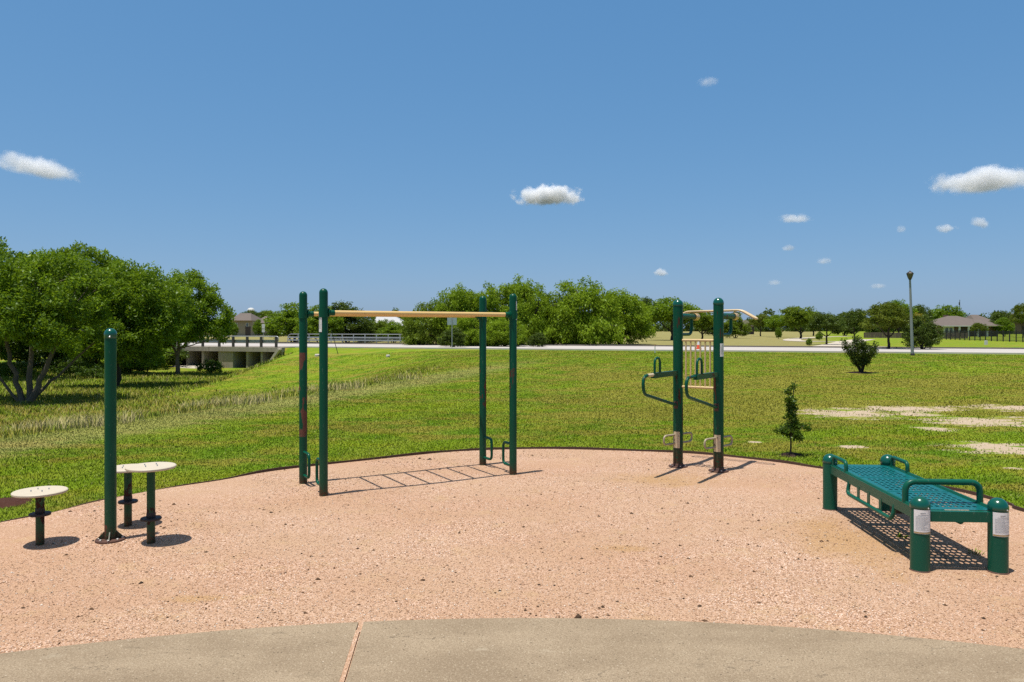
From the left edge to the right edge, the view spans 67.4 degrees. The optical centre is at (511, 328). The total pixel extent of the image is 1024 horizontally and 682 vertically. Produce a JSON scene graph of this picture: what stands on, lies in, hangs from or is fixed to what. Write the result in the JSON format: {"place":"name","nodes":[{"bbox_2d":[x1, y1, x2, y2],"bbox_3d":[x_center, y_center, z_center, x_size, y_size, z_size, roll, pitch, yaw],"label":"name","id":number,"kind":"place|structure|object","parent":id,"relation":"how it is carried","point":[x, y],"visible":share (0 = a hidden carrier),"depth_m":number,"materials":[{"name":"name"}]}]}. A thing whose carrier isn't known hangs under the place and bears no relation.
{"place":"outdoors","nodes":[
{"label":"outdoors","id":0,"kind":"place"},
{"bbox_2d":[0,622,357,681],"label":"concrete plaza","id":1,"kind":"structure","parent":0,"point":[309,653],"depth_m":4.02,"materials":[{"name":"beige concrete"}]},
{"bbox_2d":[339,630,359,681],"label":"joint gravel","id":2,"kind":"structure","parent":1,"relation":"on","point":[347,662],"depth_m":4.04,"materials":[{"name":"stone"}]},
{"bbox_2d":[1,373,423,431],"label":"straw grass","id":3,"kind":"structure","parent":0,"point":[100,422],"depth_m":14.55,"materials":[{"name":"plant"}]},
{"bbox_2d":[0,351,456,439],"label":"tall grass","id":4,"kind":"structure","parent":0,"point":[148,401],"depth_m":31.36,"materials":[{"name":"green plant"}]},
{"bbox_2d":[0,449,1023,681],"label":"gravel pad","id":5,"kind":"object","parent":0,"point":[12,530],"visible":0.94,"depth_m":5.92,"materials":[{"name":"gravel"}]},
{"bbox_2d":[11,486,67,545],"bbox_3d":[-3.806,1.530,6.190,0.396,0.477,0.396,0,0,-21],"label":"balance stool","id":6,"kind":"object","parent":5,"relation":"on","point":[39,494],"visible":0.99,"depth_m":6.16,"materials":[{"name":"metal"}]},
{"bbox_2d":[95,328,125,543],"bbox_3d":[-3.291,0.869,6.291,0.230,1.746,0.229,0,0,0],"label":"flanged post","id":7,"kind":"object","parent":5,"relation":"on","point":[111,534],"visible":1,"depth_m":6.25,"materials":[{"name":"metal"}]},
{"bbox_2d":[117,464,137,526],"bbox_3d":[-3.377,1.486,6.749,0.360,0.564,0.360,0,0,-44],"label":"balance stool","id":8,"kind":"object","parent":5,"relation":"on","point":[127,501],"visible":0.6,"depth_m":6.72,"materials":[{"name":"metal"}]},
{"bbox_2d":[125,462,176,543],"bbox_3d":[-2.918,1.431,6.204,0.378,0.674,0.378,0,0,38],"label":"balance stool","id":9,"kind":"object","parent":5,"relation":"on","point":[151,517],"visible":0.97,"depth_m":6.17,"materials":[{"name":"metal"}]},
{"bbox_2d":[299,288,516,495],"bbox_3d":[-1.165,0.674,8.883,2.401,2.188,0.846,0,0,-31],"label":"overhead ladder","id":10,"kind":"object","parent":5,"relation":"on","point":[324,313],"visible":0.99,"depth_m":8.58,"materials":[{"name":"green metal"}]},
{"bbox_2d":[642,298,757,472],"bbox_3d":[2.215,0.682,9.352,1.111,2.124,1.673,0,0,35],"label":"fitness station","id":11,"kind":"object","parent":5,"relation":"on","point":[717,340],"visible":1,"depth_m":9.43,"materials":[{"name":"metal"}]},
{"bbox_2d":[822,454,1009,574],"bbox_3d":[3.272,1.447,6.445,0.683,0.642,2.012,0,0,4],"label":"workout bench","id":12,"kind":"object","parent":5,"relation":"on","point":[920,500],"visible":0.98,"depth_m":5.74,"materials":[{"name":"metal"}]},
{"bbox_2d":[0,329,1023,522],"bbox_3d":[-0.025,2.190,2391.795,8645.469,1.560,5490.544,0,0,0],"label":"lawn","id":13,"kind":"structure","parent":0,"point":[754,339],"depth_m":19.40,"materials":[{"name":"green plant"}]},
{"bbox_2d":[0,497,32,508],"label":"mulch ring","id":14,"kind":"object","parent":13,"relation":"on","point":[9,501],"visible":0.85,"depth_m":7.65,"materials":[{"name":"brown soil"}]},
{"bbox_2d":[0,361,35,375],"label":"channel bush","id":15,"kind":"object","parent":13,"relation":"on","point":[5,367],"visible":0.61,"depth_m":43.02,"materials":[{"name":"green plant"}]},
{"bbox_2d":[0,338,42,362],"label":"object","id":16,"kind":"object","parent":13,"relation":"on","point":[3,356],"visible":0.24,"depth_m":45.46,"materials":[{"name":"green plant"}]},
{"bbox_2d":[0,236,45,291],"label":"tree","id":17,"kind":"object","parent":13,"relation":"on","point":[5,244],"visible":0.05,"depth_m":42.28,"materials":[{"name":"green plant"}]},
{"bbox_2d":[0,337,67,365],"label":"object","id":18,"kind":"object","parent":13,"relation":"on","point":[23,355],"visible":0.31,"depth_m":45.99,"materials":[{"name":"green plant"}]},
{"bbox_2d":[6,329,103,362],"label":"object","id":19,"kind":"object","parent":13,"relation":"on","point":[83,357],"visible":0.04,"depth_m":47.47,"materials":[{"name":"green plant"}]},
{"bbox_2d":[0,246,122,402],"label":"multi stem tree","id":20,"kind":"object","parent":13,"relation":"on","point":[43,311],"visible":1,"depth_m":29.75,"materials":[{"name":"green plant"}]},
{"bbox_2d":[49,356,88,375],"bbox_3d":[-26.760,2.221,46.444,2.213,1.376,1.745,0,0,0],"label":"channel bush","id":21,"kind":"object","parent":13,"relation":"on","point":[79,362],"visible":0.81,"depth_m":46.17,"materials":[{"name":"green plant"}]},
{"bbox_2d":[32,240,136,367],"bbox_3d":[-27.350,-1.478,48.520,10.158,8.278,6.111,0,0,0],"label":"tree","id":22,"kind":"object","parent":13,"relation":"on","point":[99,261],"visible":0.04,"depth_m":48.19,"materials":[{"name":"green plant"}]},
{"bbox_2d":[75,363,103,378],"bbox_3d":[-24.363,2.526,45.021,1.876,1.068,1.985,0,0,-43],"label":"channel bush","id":23,"kind":"object","parent":13,"relation":"on","point":[87,372],"visible":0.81,"depth_m":44.69,"materials":[{"name":"green plant"}]},
{"bbox_2d":[63,349,137,364],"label":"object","id":24,"kind":"object","parent":13,"relation":"on","point":[95,361],"visible":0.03,"depth_m":50.83,"materials":[{"name":"green plant"}]},
{"bbox_2d":[56,257,194,386],"bbox_3d":[-19.671,-0.271,38.280,7.305,6.686,5.038,0,0,0],"label":"tree","id":25,"kind":"object","parent":13,"relation":"on","point":[152,314],"visible":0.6,"depth_m":37.34,"materials":[{"name":"green plant"}]},
{"bbox_2d":[120,359,143,372],"bbox_3d":[-24.726,2.476,49.821,2.058,1.035,1.822,0,0,0],"label":"channel bush","id":26,"kind":"object","parent":13,"relation":"on","point":[125,369],"visible":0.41,"depth_m":49.45,"materials":[{"name":"green plant"}]},
{"bbox_2d":[120,354,169,374],"bbox_3d":[-23.547,2.230,49.108,2.784,1.578,2.360,0,0,0],"label":"channel bush","id":27,"kind":"object","parent":13,"relation":"on","point":[145,366],"visible":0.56,"depth_m":48.92,"materials":[{"name":"green plant"}]},
{"bbox_2d":[124,346,174,362],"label":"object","id":28,"kind":"object","parent":13,"relation":"on","point":[168,350],"visible":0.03,"depth_m":54.67,"materials":[{"name":"green plant"}]},
{"bbox_2d":[158,345,189,363],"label":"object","id":29,"kind":"object","parent":13,"relation":"on","point":[183,353],"visible":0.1,"depth_m":57.88,"materials":[{"name":"green plant"}]},
{"bbox_2d":[123,267,236,373],"bbox_3d":[-21.318,-0.415,48.520,7.928,7.030,4.409,0,0,0],"label":"tree","id":30,"kind":"object","parent":13,"relation":"on","point":[206,300],"visible":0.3,"depth_m":48.03,"materials":[{"name":"green plant"}]},
{"bbox_2d":[195,358,223,372],"bbox_3d":[-19.809,2.466,50.563,1.989,1.125,1.490,0,0,0],"label":"channel bush","id":31,"kind":"object","parent":13,"relation":"on","point":[209,367],"visible":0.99,"depth_m":50.37,"materials":[{"name":"green plant"}]},
{"bbox_2d":[170,346,294,367],"bbox_3d":[-20.157,2.355,63.210,11.030,1.990,17.292,0,0,19],"label":"culvert","id":32,"kind":"object","parent":13,"relation":"on","point":[236,356],"visible":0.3,"depth_m":58.09,"materials":[{"name":"concrete"}]},
{"bbox_2d":[186,336,278,346],"bbox_3d":[-21.758,0.973,58.100,9.753,0.873,0.215,0,0,19],"label":"bridge guardrail","id":33,"kind":"object","parent":32,"relation":"on","point":[247,341],"visible":0.72,"depth_m":57.36,"materials":[{"name":"metal"}]},
{"bbox_2d":[229,322,238,334],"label":"garden shrub","id":34,"kind":"object","parent":13,"relation":"on","point":[235,331],"visible":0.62,"depth_m":139.76,"materials":[{"name":"green plant"}]},
{"bbox_2d":[232,313,260,335],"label":"tan house","id":35,"kind":"structure","parent":13,"relation":"on","point":[244,322],"depth_m":165.50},
{"bbox_2d":[245,327,250,335],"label":"door","id":36,"kind":"structure","parent":35,"relation":"in","point":[247,329],"depth_m":165.44,"materials":[{"name":"wood"}]},
{"bbox_2d":[243,309,262,317],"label":"broadleaf tree","id":37,"kind":"object","parent":13,"relation":"on","point":[253,312],"visible":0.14,"depth_m":230.37,"materials":[{"name":"green plant"}]},
{"bbox_2d":[252,319,262,335],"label":"broadleaf tree","id":38,"kind":"object","parent":13,"relation":"on","point":[256,328],"visible":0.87,"depth_m":149.68,"materials":[{"name":"green plant"}]},
{"bbox_2d":[262,324,264,339],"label":"road sign","id":39,"kind":"object","parent":13,"relation":"on","point":[263,328],"visible":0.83,"depth_m":77.95,"materials":[{"name":"metal"}]},
{"bbox_2d":[255,309,281,317],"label":"broadleaf tree","id":40,"kind":"object","parent":13,"relation":"on","point":[266,312],"visible":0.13,"depth_m":237.35,"materials":[{"name":"green plant"}]},
{"bbox_2d":[260,316,285,335],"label":"tan house","id":41,"kind":"structure","parent":13,"relation":"on","point":[262,322],"depth_m":170.50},
{"bbox_2d":[259,302,317,341],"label":"broadleaf tree","id":42,"kind":"object","parent":13,"relation":"on","point":[277,324],"visible":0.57,"depth_m":79.47,"materials":[{"name":"green plant"}]},
{"bbox_2d":[293,304,345,342],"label":"broadleaf tree","id":43,"kind":"object","parent":13,"relation":"on","point":[335,323],"visible":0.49,"depth_m":74.01,"materials":[{"name":"green plant"}]},
{"bbox_2d":[287,334,404,342],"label":"pipe railing","id":44,"kind":"object","parent":13,"relation":"on","point":[353,337],"visible":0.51,"depth_m":69.95,"materials":[{"name":"metal"}]},
{"bbox_2d":[328,299,376,342],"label":"broadleaf tree","id":45,"kind":"object","parent":13,"relation":"on","point":[360,326],"visible":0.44,"depth_m":76.91,"materials":[{"name":"green plant"}]},
{"bbox_2d":[346,325,375,341],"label":"roadside bush","id":46,"kind":"object","parent":13,"relation":"on","point":[364,338],"visible":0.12,"depth_m":79.92,"materials":[{"name":"green plant"}]},
{"bbox_2d":[355,319,394,341],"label":"roadside bush","id":47,"kind":"object","parent":13,"relation":"on","point":[379,324],"visible":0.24,"depth_m":83.05,"materials":[{"name":"green plant"}]},
{"bbox_2d":[374,322,404,342],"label":"roadside bush","id":48,"kind":"object","parent":13,"relation":"on","point":[394,327],"visible":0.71,"depth_m":76.97,"materials":[{"name":"green plant"}]},
{"bbox_2d":[375,317,405,327],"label":"metal roof building","id":49,"kind":"structure","parent":13,"relation":"on","point":[396,319],"depth_m":122.39,"materials":[{"name":"beige metal"}]},
{"bbox_2d":[398,301,456,344],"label":"willow tree","id":50,"kind":"object","parent":13,"relation":"on","point":[415,331],"visible":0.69,"depth_m":64.57,"materials":[{"name":"green plant"}]},
{"bbox_2d":[437,327,466,346],"bbox_3d":[-4.491,0.650,57.928,2.112,1.746,2.433,0,0,-38],"label":"roadside bush","id":51,"kind":"object","parent":13,"relation":"on","point":[457,334],"visible":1,"depth_m":57.66,"materials":[{"name":"green plant"}]},
{"bbox_2d":[447,318,456,324],"bbox_3d":[-4.178,0.418,53.447,0.662,2.385,0.069,0,0,-6],"label":"road sign","id":52,"kind":"object","parent":13,"relation":"on","point":[451,321],"visible":0.78,"depth_m":53.47,"materials":[{"name":"metal"}]},
{"bbox_2d":[428,282,477,340],"bbox_3d":[-4.644,-1.139,65.639,5.343,5.764,5.028,0,0,8],"label":"willow tree","id":53,"kind":"object","parent":13,"relation":"on","point":[460,299],"visible":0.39,"depth_m":64.13,"materials":[{"name":"green plant"}]},
{"bbox_2d":[438,311,490,345],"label":"willow tree","id":54,"kind":"object","parent":13,"relation":"on","point":[468,327],"visible":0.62,"depth_m":60.69,"materials":[{"name":"green plant"}]},
{"bbox_2d":[463,282,517,344],"bbox_3d":[-1.829,-1.170,65.697,5.895,5.882,6.213,0,0,-43],"label":"willow tree","id":55,"kind":"object","parent":13,"relation":"on","point":[492,303],"visible":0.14,"depth_m":64.06,"materials":[{"name":"green plant"}]},
{"bbox_2d":[478,317,527,345],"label":"willow tree","id":56,"kind":"object","parent":13,"relation":"on","point":[497,331],"visible":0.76,"depth_m":59.27,"materials":[{"name":"green plant"}]},
{"bbox_2d":[1,447,1023,521],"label":"lawn edging","id":57,"kind":"object","parent":13,"relation":"on","point":[1018,508],"visible":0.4,"depth_m":10.14,"materials":[{"name":"metal"}]},
{"bbox_2d":[491,273,556,343],"bbox_3d":[0.711,-1.482,65.581,6.615,6.530,6.225,0,0,26],"label":"willow tree","id":58,"kind":"object","parent":13,"relation":"on","point":[530,305],"visible":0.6,"depth_m":64.32,"materials":[{"name":"green plant"}]},
{"bbox_2d":[526,331,547,346],"bbox_3d":[1.931,0.846,57.950,1.456,1.313,1.678,0,0,-37],"label":"roadside bush","id":59,"kind":"object","parent":13,"relation":"on","point":[537,337],"visible":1,"depth_m":57.75,"materials":[{"name":"green plant"}]},
{"bbox_2d":[540,293,575,343],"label":"willow tree","id":60,"kind":"object","parent":13,"relation":"on","point":[552,304],"visible":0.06,"depth_m":67.00,"materials":[{"name":"green plant"}]},
{"bbox_2d":[127,307,1020,331],"bbox_3d":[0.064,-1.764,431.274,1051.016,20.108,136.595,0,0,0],"label":"distant wood","id":61,"kind":"object","parent":13,"relation":"on","point":[659,326],"visible":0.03,"depth_m":408.45,"materials":[{"name":"green plant"}]},
{"bbox_2d":[537,275,628,345],"bbox_3d":[5.851,-1.371,65.330,7.781,6.335,8.201,0,0,4],"label":"willow tree","id":62,"kind":"object","parent":13,"relation":"on","point":[585,327],"visible":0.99,"depth_m":63.53,"materials":[{"name":"green plant"}]},
{"bbox_2d":[193,345,1023,354],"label":"kerb","id":63,"kind":"structure","parent":13,"relation":"on","point":[652,350],"depth_m":48.90,"materials":[{"name":"concrete"}]},
{"bbox_2d":[590,287,656,344],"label":"willow tree","id":64,"kind":"object","parent":13,"relation":"on","point":[633,321],"visible":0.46,"depth_m":68.00,"materials":[{"name":"green plant"}]},
{"bbox_2d":[636,296,654,323],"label":"broadleaf tree","id":65,"kind":"object","parent":13,"relation":"on","point":[646,299],"visible":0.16,"depth_m":126.28,"materials":[{"name":"green plant"}]},
{"bbox_2d":[279,342,1023,348],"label":"kerb","id":66,"kind":"structure","parent":13,"relation":"on","point":[703,346],"depth_m":58.14,"materials":[{"name":"grey concrete"}]},
{"bbox_2d":[644,295,703,339],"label":"broadleaf tree","id":67,"kind":"object","parent":13,"relation":"on","point":[661,309],"visible":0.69,"depth_m":94.33,"materials":[{"name":"green plant"}]},
{"bbox_2d":[700,326,712,334],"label":"broadleaf tree","id":68,"kind":"object","parent":13,"relation":"on","point":[708,332],"visible":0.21,"depth_m":169.24,"materials":[{"name":"green plant"}]},
{"bbox_2d":[693,312,724,338],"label":"broadleaf tree","id":69,"kind":"object","parent":13,"relation":"on","point":[706,320],"visible":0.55,"depth_m":104.81,"materials":[{"name":"green plant"}]},
{"bbox_2d":[724,316,751,337],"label":"broadleaf tree","id":70,"kind":"object","parent":13,"relation":"on","point":[738,326],"visible":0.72,"depth_m":118.61,"materials":[{"name":"green plant"}]},
{"bbox_2d":[742,320,753,333],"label":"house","id":71,"kind":"structure","parent":13,"relation":"on","point":[752,329],"depth_m":210.43,"materials":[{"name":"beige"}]},
{"bbox_2d":[746,314,768,335],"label":"broadleaf tree","id":72,"kind":"object","parent":13,"relation":"on","point":[754,322],"visible":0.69,"depth_m":155.82,"materials":[{"name":"green plant"}]},
{"bbox_2d":[775,327,781,338],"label":"sapling","id":73,"kind":"object","parent":13,"relation":"on","point":[778,332],"visible":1,"depth_m":109.85,"materials":[{"name":"green plant"}]},
{"bbox_2d":[762,314,795,331],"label":"broadleaf tree","id":74,"kind":"object","parent":13,"relation":"on","point":[776,321],"visible":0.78,"depth_m":135.50,"materials":[{"name":"green plant"}]},
{"bbox_2d":[780,452,803,456],"bbox_3d":[3.841,1.732,10.571,0.352,0.036,0.344,0,0,0],"label":"mulch ring","id":75,"kind":"object","parent":13,"relation":"on","point":[788,454],"visible":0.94,"depth_m":10.51,"materials":[{"name":"brown soil"}]},
{"bbox_2d":[772,381,813,452],"bbox_3d":[3.868,1.258,10.573,0.475,1.085,0.441,0,0,39],"label":"young sapling","id":76,"kind":"object","parent":13,"relation":"on","point":[793,425],"visible":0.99,"depth_m":10.54,"materials":[{"name":"green plant"}]},
{"bbox_2d":[779,305,817,338],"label":"broadleaf tree","id":77,"kind":"object","parent":13,"relation":"on","point":[796,315],"visible":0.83,"depth_m":111.09,"materials":[{"name":"green plant"}]},
{"bbox_2d":[805,338,811,345],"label":"sapling","id":78,"kind":"object","parent":13,"relation":"on","point":[809,342],"visible":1,"depth_m":63.60,"materials":[{"name":"green plant"}]},
{"bbox_2d":[815,332,822,338],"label":"sapling","id":79,"kind":"object","parent":13,"relation":"on","point":[819,335],"visible":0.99,"depth_m":95.54,"materials":[{"name":"green plant"}]},
{"bbox_2d":[804,312,848,343],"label":"broadleaf tree","id":80,"kind":"object","parent":13,"relation":"on","point":[829,322],"visible":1,"depth_m":67.19,"materials":[{"name":"green plant"}]},
{"bbox_2d":[829,312,859,335],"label":"broadleaf tree","id":81,"kind":"object","parent":13,"relation":"on","point":[848,331],"visible":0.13,"depth_m":164.74,"materials":[{"name":"green plant"}]},
{"bbox_2d":[838,308,868,340],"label":"broadleaf tree","id":82,"kind":"object","parent":13,"relation":"on","point":[855,318],"visible":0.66,"depth_m":74.18,"materials":[{"name":"green plant"}]},
{"bbox_2d":[848,371,874,373],"bbox_3d":[12.782,1.597,28.156,0.968,0.041,0.947,0,0,-32],"label":"mulch ring","id":83,"kind":"object","parent":13,"relation":"on","point":[860,372],"visible":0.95,"depth_m":27.95,"materials":[{"name":"brown soil"}]},
{"bbox_2d":[839,334,878,371],"bbox_3d":[12.823,0.931,28.064,1.296,1.491,1.207,0,0,-17],"label":"lawn shrub","id":84,"kind":"object","parent":83,"relation":"on","point":[859,358],"visible":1,"depth_m":27.99,"materials":[{"name":"green plant"}]},
{"bbox_2d":[865,316,892,333],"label":"broadleaf tree","id":85,"kind":"object","parent":13,"relation":"on","point":[876,330],"visible":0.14,"depth_m":148.71,"materials":[{"name":"green plant"}]},
{"bbox_2d":[858,302,917,348],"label":"oak tree","id":86,"kind":"object","parent":13,"relation":"on","point":[899,316],"visible":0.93,"depth_m":52.17,"materials":[{"name":"green plant"}]},
{"bbox_2d":[884,299,918,332],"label":"broadleaf tree","id":87,"kind":"object","parent":13,"relation":"on","point":[907,306],"visible":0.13,"depth_m":148.66,"materials":[{"name":"green plant"}]},
{"bbox_2d":[864,332,954,337],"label":"wooden fence","id":88,"kind":"object","parent":13,"relation":"on","point":[877,335],"visible":0.23,"depth_m":123.75,"materials":[{"name":"brown wood"}]},
{"bbox_2d":[906,271,914,355],"bbox_3d":[21.093,-0.788,40.638,0.409,4.613,0.357,0,0,-22],"label":"lamp post","id":89,"kind":"object","parent":13,"relation":"on","point":[909,274],"visible":0.94,"depth_m":40.57,"materials":[{"name":"grey metal"}]},
{"bbox_2d":[900,313,945,348],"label":"broadleaf tree","id":90,"kind":"object","parent":13,"relation":"on","point":[928,334],"visible":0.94,"depth_m":51.15,"materials":[{"name":"green plant"}]},
{"bbox_2d":[914,304,932,320],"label":"broadleaf tree","id":91,"kind":"object","parent":13,"relation":"on","point":[921,309],"visible":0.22,"depth_m":159.14,"materials":[{"name":"green plant"}]},
{"bbox_2d":[926,304,965,319],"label":"broadleaf tree","id":92,"kind":"object","parent":13,"relation":"on","point":[939,312],"visible":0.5,"depth_m":169.01,"materials":[{"name":"green plant"}]},
{"bbox_2d":[933,315,1003,336],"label":"hip roof house","id":93,"kind":"structure","parent":13,"relation":"on","point":[951,323],"depth_m":150.50,"materials":[{"name":"grey brick"}]},
{"bbox_2d":[966,315,989,320],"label":"house","id":94,"kind":"structure","parent":13,"relation":"on","point":[976,317],"depth_m":232.69,"materials":[{"name":"brown brick"}]},
{"bbox_2d":[970,322,988,336],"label":"broadleaf tree","id":95,"kind":"object","parent":13,"relation":"on","point":[975,326],"visible":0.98,"depth_m":134.56,"materials":[{"name":"green plant"}]},
{"bbox_2d":[942,330,1023,341],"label":"iron fence","id":96,"kind":"object","parent":13,"relation":"on","point":[962,335],"visible":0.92,"depth_m":91.06,"materials":[{"name":"metal"}]},
{"bbox_2d":[989,310,1012,322],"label":"broadleaf tree","id":97,"kind":"object","parent":13,"relation":"on","point":[997,315],"visible":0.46,"depth_m":199.92,"materials":[{"name":"green plant"}]},
{"bbox_2d":[993,317,1014,335],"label":"broadleaf tree","id":98,"kind":"object","parent":13,"relation":"on","point":[1007,326],"visible":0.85,"depth_m":149.39,"materials":[{"name":"green plant"}]},
{"bbox_2d":[988,313,1023,333],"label":"house","id":99,"kind":"structure","parent":13,"relation":"on","point":[1018,327],"depth_m":220.50,"materials":[{"name":"brown brick"}]},
{"bbox_2d":[1008,303,1023,329],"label":"broadleaf tree","id":100,"kind":"object","parent":13,"relation":"on","point":[1016,317],"visible":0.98,"depth_m":129.58,"materials":[{"name":"green plant"}]},
{"bbox_2d":[0,0,1023,328],"label":"sky","id":101,"kind":"structure","parent":0,"point":[755,156],"materials":[{"name":"blue"}]},
{"bbox_2d":[180,343,1023,352],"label":"road","id":102,"kind":"structure","parent":0,"point":[707,348],"depth_m":56.28,"materials":[{"name":"grey asphalt"}]},
{"bbox_2d":[346,618,1023,681],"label":"concrete plaza","id":103,"kind":"structure","parent":0,"point":[528,650],"depth_m":4.07,"materials":[{"name":"beige concrete"}]},
{"bbox_2d":[783,336,852,341],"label":"path","id":104,"kind":"structure","parent":0,"point":[793,339],"depth_m":100.86,"materials":[{"name":"beige concrete"}]},
{"bbox_2d":[816,339,874,345],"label":"path","id":105,"kind":"structure","parent":0,"point":[837,343],"depth_m":71.82,"materials":[{"name":"beige concrete"}]},
{"bbox_2d":[968,548,983,555],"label":"weed","id":106,"kind":"object","parent":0,"point":[975,551],"visible":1,"depth_m":5.92,"materials":[{"name":"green plant"}]}
]}

